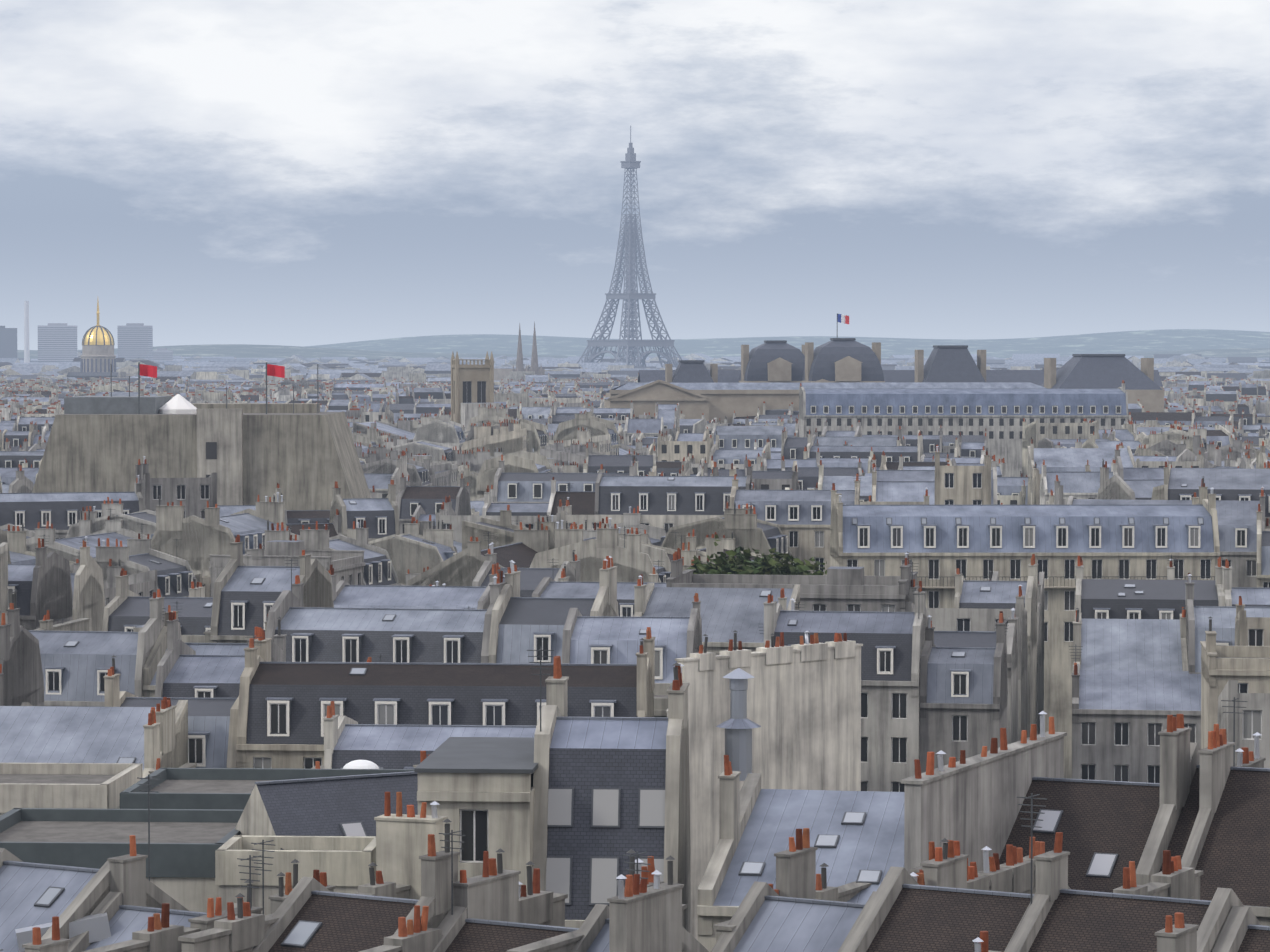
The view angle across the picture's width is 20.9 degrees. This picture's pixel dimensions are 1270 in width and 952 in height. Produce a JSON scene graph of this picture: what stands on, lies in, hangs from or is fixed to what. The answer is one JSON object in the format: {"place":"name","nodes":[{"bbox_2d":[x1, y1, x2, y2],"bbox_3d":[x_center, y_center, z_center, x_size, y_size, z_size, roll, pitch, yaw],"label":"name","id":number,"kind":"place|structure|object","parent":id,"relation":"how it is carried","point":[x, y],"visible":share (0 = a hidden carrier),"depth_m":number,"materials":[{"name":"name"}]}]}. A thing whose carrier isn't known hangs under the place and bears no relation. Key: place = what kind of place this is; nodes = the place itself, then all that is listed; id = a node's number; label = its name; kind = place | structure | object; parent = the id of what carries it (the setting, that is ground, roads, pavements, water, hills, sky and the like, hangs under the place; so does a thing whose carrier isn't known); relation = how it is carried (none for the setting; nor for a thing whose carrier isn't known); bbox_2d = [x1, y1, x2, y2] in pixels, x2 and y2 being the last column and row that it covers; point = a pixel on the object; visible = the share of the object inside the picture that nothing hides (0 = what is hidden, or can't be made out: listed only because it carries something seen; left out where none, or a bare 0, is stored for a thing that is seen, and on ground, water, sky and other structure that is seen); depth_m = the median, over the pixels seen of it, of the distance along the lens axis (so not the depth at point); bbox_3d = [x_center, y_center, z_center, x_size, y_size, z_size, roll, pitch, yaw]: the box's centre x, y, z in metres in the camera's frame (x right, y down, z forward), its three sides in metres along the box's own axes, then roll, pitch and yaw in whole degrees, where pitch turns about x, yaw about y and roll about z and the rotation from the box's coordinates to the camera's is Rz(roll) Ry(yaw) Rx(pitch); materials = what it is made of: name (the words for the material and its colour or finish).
{"place":"outdoors","nodes":[
{"label":"outdoors","id":0,"kind":"place"},
{"bbox_2d":[0,417,39,450],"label":"city block","id":1,"kind":"structure","parent":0,"point":[9,427],"depth_m":887.98,"materials":[{"name":"metal"}]},
{"bbox_2d":[8,384,32,390],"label":"city block","id":2,"kind":"structure","parent":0,"point":[21,388],"depth_m":1739.02,"materials":[{"name":"stone"}]},
{"bbox_2d":[0,402,63,433],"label":"city block","id":3,"kind":"structure","parent":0,"point":[24,421],"depth_m":902.86,"materials":[{"name":"metal"}]},
{"bbox_2d":[0,399,63,420],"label":"city block","id":4,"kind":"structure","parent":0,"point":[12,408],"depth_m":1085.99,"materials":[{"name":"stone"}]},
{"bbox_2d":[1,381,90,390],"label":"city block","id":5,"kind":"structure","parent":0,"point":[65,387],"depth_m":1849.37,"materials":[{"name":"metal"}]},
{"bbox_2d":[0,378,125,387],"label":"city block","id":6,"kind":"structure","parent":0,"point":[31,383],"depth_m":2041.62,"materials":[{"name":"metal"}]},
{"bbox_2d":[0,375,132,386],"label":"city block","id":7,"kind":"structure","parent":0,"point":[13,381],"depth_m":2133.91,"materials":[{"name":"metal"}]},
{"bbox_2d":[0,388,195,413],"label":"city block","id":8,"kind":"structure","parent":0,"point":[33,403],"depth_m":1306.46,"materials":[{"name":"metal"}]},
{"bbox_2d":[0,385,240,400],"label":"city block","id":9,"kind":"structure","parent":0,"point":[212,396],"depth_m":1410.12,"materials":[{"name":"metal"}]},
{"bbox_2d":[12,382,265,400],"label":"city block","id":10,"kind":"structure","parent":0,"point":[244,395],"depth_m":1591.07,"materials":[{"name":"metal"}]},
{"bbox_2d":[85,380,260,389],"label":"city block","id":11,"kind":"structure","parent":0,"point":[245,386],"depth_m":1872.85,"materials":[{"name":"metal"}]},
{"bbox_2d":[59,378,296,396],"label":"city block","id":12,"kind":"structure","parent":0,"point":[289,384],"depth_m":1731.63,"materials":[{"name":"metal"}]},
{"bbox_2d":[32,362,369,509],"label":"blank building","id":13,"kind":"structure","parent":0,"point":[304,456],"depth_m":446.57,"materials":[{"name":"grey concrete"}]},
{"bbox_2d":[119,377,283,388],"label":"city block","id":14,"kind":"structure","parent":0,"point":[179,381],"depth_m":2009.16,"materials":[{"name":"metal"}]},
{"bbox_2d":[0,448,557,533],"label":"city block","id":15,"kind":"structure","parent":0,"point":[424,490],"depth_m":532.55,"materials":[{"name":"stone"}]},
{"bbox_2d":[0,411,563,500],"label":"city block","id":16,"kind":"structure","parent":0,"point":[443,440],"depth_m":680.60,"materials":[{"name":"stone"}]},
{"bbox_2d":[0,456,580,630],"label":"city block","id":17,"kind":"structure","parent":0,"point":[170,537],"depth_m":356.86,"materials":[{"name":"metal"}]},
{"bbox_2d":[0,535,670,777],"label":"city block","id":18,"kind":"structure","parent":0,"point":[308,663],"depth_m":220.05,"materials":[{"name":"metal"}]},
{"bbox_2d":[205,401,521,421],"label":"city block","id":19,"kind":"structure","parent":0,"point":[353,414],"depth_m":984.37,"materials":[{"name":"metal"}]},
{"bbox_2d":[195,386,552,406],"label":"city block","id":20,"kind":"structure","parent":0,"point":[439,395],"depth_m":1261.64,"materials":[{"name":"metal"}]},
{"bbox_2d":[228,385,535,406],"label":"city block","id":21,"kind":"structure","parent":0,"point":[283,395],"depth_m":1396.76,"materials":[{"name":"metal"}]},
{"bbox_2d":[269,378,509,396],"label":"city block","id":22,"kind":"structure","parent":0,"point":[309,387],"depth_m":1743.41,"materials":[{"name":"metal"}]},
{"bbox_2d":[268,395,521,423],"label":"city block","id":23,"kind":"structure","parent":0,"point":[415,411],"depth_m":1152.01,"materials":[{"name":"metal"}]},
{"bbox_2d":[249,378,550,400],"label":"city block","id":24,"kind":"structure","parent":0,"point":[357,387],"depth_m":1565.92,"materials":[{"name":"metal"}]},
{"bbox_2d":[321,377,534,389],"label":"city block","id":25,"kind":"structure","parent":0,"point":[502,383],"depth_m":2027.68,"materials":[{"name":"metal"}]},
{"bbox_2d":[332,380,537,390],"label":"city block","id":26,"kind":"structure","parent":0,"point":[402,386],"depth_m":1917.66,"materials":[{"name":"metal"}]},
{"bbox_2d":[518,378,607,386],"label":"city block","id":27,"kind":"structure","parent":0,"point":[556,383],"depth_m":1990.91,"materials":[{"name":"metal"}]},
{"bbox_2d":[528,391,599,407],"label":"city block","id":28,"kind":"structure","parent":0,"point":[567,398],"depth_m":1264.33,"materials":[{"name":"metal"}]},
{"bbox_2d":[539,400,594,407],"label":"city block","id":29,"kind":"structure","parent":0,"point":[547,404],"depth_m":1121.70,"materials":[{"name":"metal"}]},
{"bbox_2d":[533,390,605,407],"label":"city block","id":30,"kind":"structure","parent":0,"point":[598,402],"depth_m":1429.89,"materials":[{"name":"metal"}]},
{"bbox_2d":[521,381,618,399],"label":"city block","id":31,"kind":"structure","parent":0,"point":[595,392],"depth_m":1595.37,"materials":[{"name":"metal"}]},
{"bbox_2d":[515,379,637,387],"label":"city block","id":32,"kind":"structure","parent":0,"point":[606,384],"depth_m":1826.24,"materials":[{"name":"metal"}]},
{"bbox_2d":[0,0,1269,349],"label":"sky","id":33,"kind":"structure","parent":0,"point":[302,173],"materials":[{"name":"white"}]},
{"bbox_2d":[17,329,1269,358],"bbox_3d":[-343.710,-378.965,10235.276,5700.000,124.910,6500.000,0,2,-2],"label":"hills","id":34,"kind":"structure","parent":0,"point":[1204,343],"depth_m":10500.90,"materials":[{"name":"grey"}]},
{"bbox_2d":[531,402,1098,476],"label":"city block","id":35,"kind":"structure","parent":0,"point":[640,435],"depth_m":760.40,"materials":[{"name":"stone"}]},
{"bbox_2d":[540,408,1200,475],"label":"city block","id":36,"kind":"structure","parent":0,"point":[566,448],"depth_m":677.38,"materials":[{"name":"stone"}]},
{"bbox_2d":[482,445,1269,734],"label":"city block","id":37,"kind":"structure","parent":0,"point":[646,526],"depth_m":387.58,"materials":[{"name":"metal"}]},
{"bbox_2d":[493,437,1269,504],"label":"city block","id":38,"kind":"structure","parent":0,"point":[1057,476],"depth_m":523.32,"materials":[{"name":"stone"}]},
{"bbox_2d":[532,548,1269,791],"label":"city block","id":39,"kind":"structure","parent":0,"point":[1149,656],"depth_m":244.48,"materials":[{"name":"metal"}]},
{"bbox_2d":[830,476,1219,778],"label":"apartment building","id":40,"kind":"structure","parent":0,"point":[940,544],"depth_m":330.31,"materials":[{"name":"metal"}]},
{"bbox_2d":[1086,418,1267,445],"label":"city block","id":41,"kind":"structure","parent":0,"point":[1129,430],"depth_m":757.70,"materials":[{"name":"stone"}]},
{"bbox_2d":[1128,399,1236,415],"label":"city block","id":42,"kind":"structure","parent":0,"point":[1137,407],"depth_m":1172.16,"materials":[{"name":"metal"}]},
{"bbox_2d":[1107,420,1269,460],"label":"city block","id":43,"kind":"structure","parent":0,"point":[1212,440],"depth_m":668.54,"materials":[{"name":"stone"}]},
{"bbox_2d":[1170,378,1212,393],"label":"city block","id":44,"kind":"structure","parent":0,"point":[1198,385],"depth_m":1786.26,"materials":[{"name":"metal"}]},
{"bbox_2d":[1164,395,1224,411],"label":"city block","id":45,"kind":"structure","parent":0,"point":[1201,403],"depth_m":1219.72,"materials":[{"name":"metal"}]},
{"bbox_2d":[1165,378,1231,387],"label":"city block","id":46,"kind":"structure","parent":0,"point":[1179,384],"depth_m":1976.20,"materials":[{"name":"metal"}]},
{"bbox_2d":[1128,404,1269,436],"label":"city block","id":47,"kind":"structure","parent":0,"point":[1250,424],"depth_m":955.44,"materials":[{"name":"stone"}]},
{"bbox_2d":[1162,377,1250,387],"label":"city block","id":48,"kind":"structure","parent":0,"point":[1217,380],"depth_m":2122.57,"materials":[{"name":"metal"}]},
{"bbox_2d":[1164,386,1263,411],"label":"city block","id":49,"kind":"structure","parent":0,"point":[1226,397],"depth_m":1420.09,"materials":[{"name":"metal"}]},
{"bbox_2d":[1163,381,1267,400],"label":"city block","id":50,"kind":"structure","parent":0,"point":[1255,391],"depth_m":1560.16,"materials":[{"name":"metal"}]},
{"bbox_2d":[1169,381,1262,387],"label":"city block","id":51,"kind":"structure","parent":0,"point":[1226,384],"depth_m":1905.62,"materials":[{"name":"metal"}]},
{"bbox_2d":[1207,397,1263,408],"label":"city block","id":52,"kind":"structure","parent":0,"point":[1242,400],"depth_m":1328.23,"materials":[{"name":"metal"}]},
{"bbox_2d":[1230,452,1267,466],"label":"city block","id":53,"kind":"structure","parent":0,"point":[1235,463],"depth_m":575.26,"materials":[{"name":"stone"}]},
{"label":"ground","id":54,"kind":"structure","parent":0,"visible":0},
{"bbox_2d":[0,301,172,362],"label":"distant high-rise buildings","id":55,"kind":"structure","parent":54,"relation":"on","point":[57,342],"depth_m":5249.19,"materials":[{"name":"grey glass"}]},
{"bbox_2d":[64,300,132,375],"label":"domed building","id":56,"kind":"structure","parent":54,"relation":"on","point":[98,344],"depth_m":2941.23,"materials":[{"name":"stone"}]},
{"bbox_2d":[191,378,343,385],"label":"city block","id":57,"kind":"structure","parent":54,"relation":"on","point":[327,381],"depth_m":2206.24,"materials":[{"name":"metal"}]},
{"bbox_2d":[1,402,551,450],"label":"city block","id":58,"kind":"structure","parent":54,"relation":"on","point":[381,422],"depth_m":774.38,"materials":[{"name":"stone"}]},
{"bbox_2d":[342,380,450,385],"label":"city block","id":59,"kind":"structure","parent":54,"relation":"on","point":[441,381],"depth_m":2204.70,"materials":[{"name":"metal"}]},
{"bbox_2d":[451,351,499,431],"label":"church tower","id":60,"kind":"structure","parent":54,"relation":"on","point":[472,387],"depth_m":827.03,"materials":[{"name":"stone"}]},
{"bbox_2d":[494,321,544,380],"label":"twin-spired church","id":61,"kind":"structure","parent":54,"relation":"on","point":[500,374],"depth_m":2438.78,"materials":[{"name":"stone"}]},
{"bbox_2d":[522,373,638,382],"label":"city block","id":62,"kind":"structure","parent":54,"relation":"on","point":[537,378],"depth_m":2124.79,"materials":[{"name":"metal"}]},
{"bbox_2d":[577,126,681,367],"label":"lattice tower","id":63,"kind":"structure","parent":54,"relation":"on","point":[630,235],"depth_m":4217.93,"materials":[{"name":"metal"}]},
{"bbox_2d":[0,646,1269,951],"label":"row of buildings","id":64,"kind":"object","parent":54,"relation":"on","point":[576,810],"visible":0.77,"depth_m":126.63,"materials":[{"name":"metal"}]},
{"bbox_2d":[0,774,1269,951],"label":"rooftops","id":65,"kind":"object","parent":54,"relation":"on","point":[947,899],"visible":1,"depth_m":110.71,"materials":[{"name":"metal"}]},
{"bbox_2d":[0,351,1269,396],"bbox_3d":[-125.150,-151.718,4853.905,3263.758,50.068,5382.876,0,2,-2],"label":"city","id":66,"kind":"object","parent":54,"relation":"on","point":[199,370],"visible":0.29,"depth_m":3521.14,"materials":[{"name":"metal"}]},
{"bbox_2d":[507,399,798,436],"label":"city block","id":67,"kind":"structure","parent":54,"relation":"on","point":[770,417],"depth_m":941.60,"materials":[{"name":"metal"}]},
{"bbox_2d":[686,534,826,574],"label":"trees","id":68,"kind":"object","parent":54,"relation":"on","point":[744,564],"visible":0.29,"depth_m":315.56,"materials":[{"name":"green plant"}]},
{"bbox_2d":[675,630,862,940],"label":"building wall","id":69,"kind":"structure","parent":54,"relation":"on","point":[779,715],"depth_m":200.57,"materials":[{"name":"concrete"}]},
{"bbox_2d":[604,380,1044,423],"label":"long building","id":70,"kind":"structure","parent":54,"relation":"on","point":[718,401],"depth_m":998.15,"materials":[{"name":"beige stone"}]},
{"bbox_2d":[637,338,1163,411],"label":"louvre pavilions","id":71,"kind":"object","parent":54,"relation":"on","point":[835,360],"visible":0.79,"depth_m":1195.33,"materials":[{"name":"stone"}]},
{"bbox_2d":[837,313,848,337],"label":"french flag","id":72,"kind":"object","parent":71,"relation":"on","point":[841,318],"visible":0.83,"depth_m":1225.16,"materials":[{"name":"fabric"}]},
{"bbox_2d":[799,380,1127,476],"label":"long building","id":73,"kind":"structure","parent":54,"relation":"on","point":[999,414],"depth_m":801.41,"materials":[{"name":"blue metal"}]},
{"bbox_2d":[1227,396,1269,415],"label":"city block","id":74,"kind":"structure","parent":54,"relation":"on","point":[1262,407],"depth_m":1186.71,"materials":[{"name":"concrete"}]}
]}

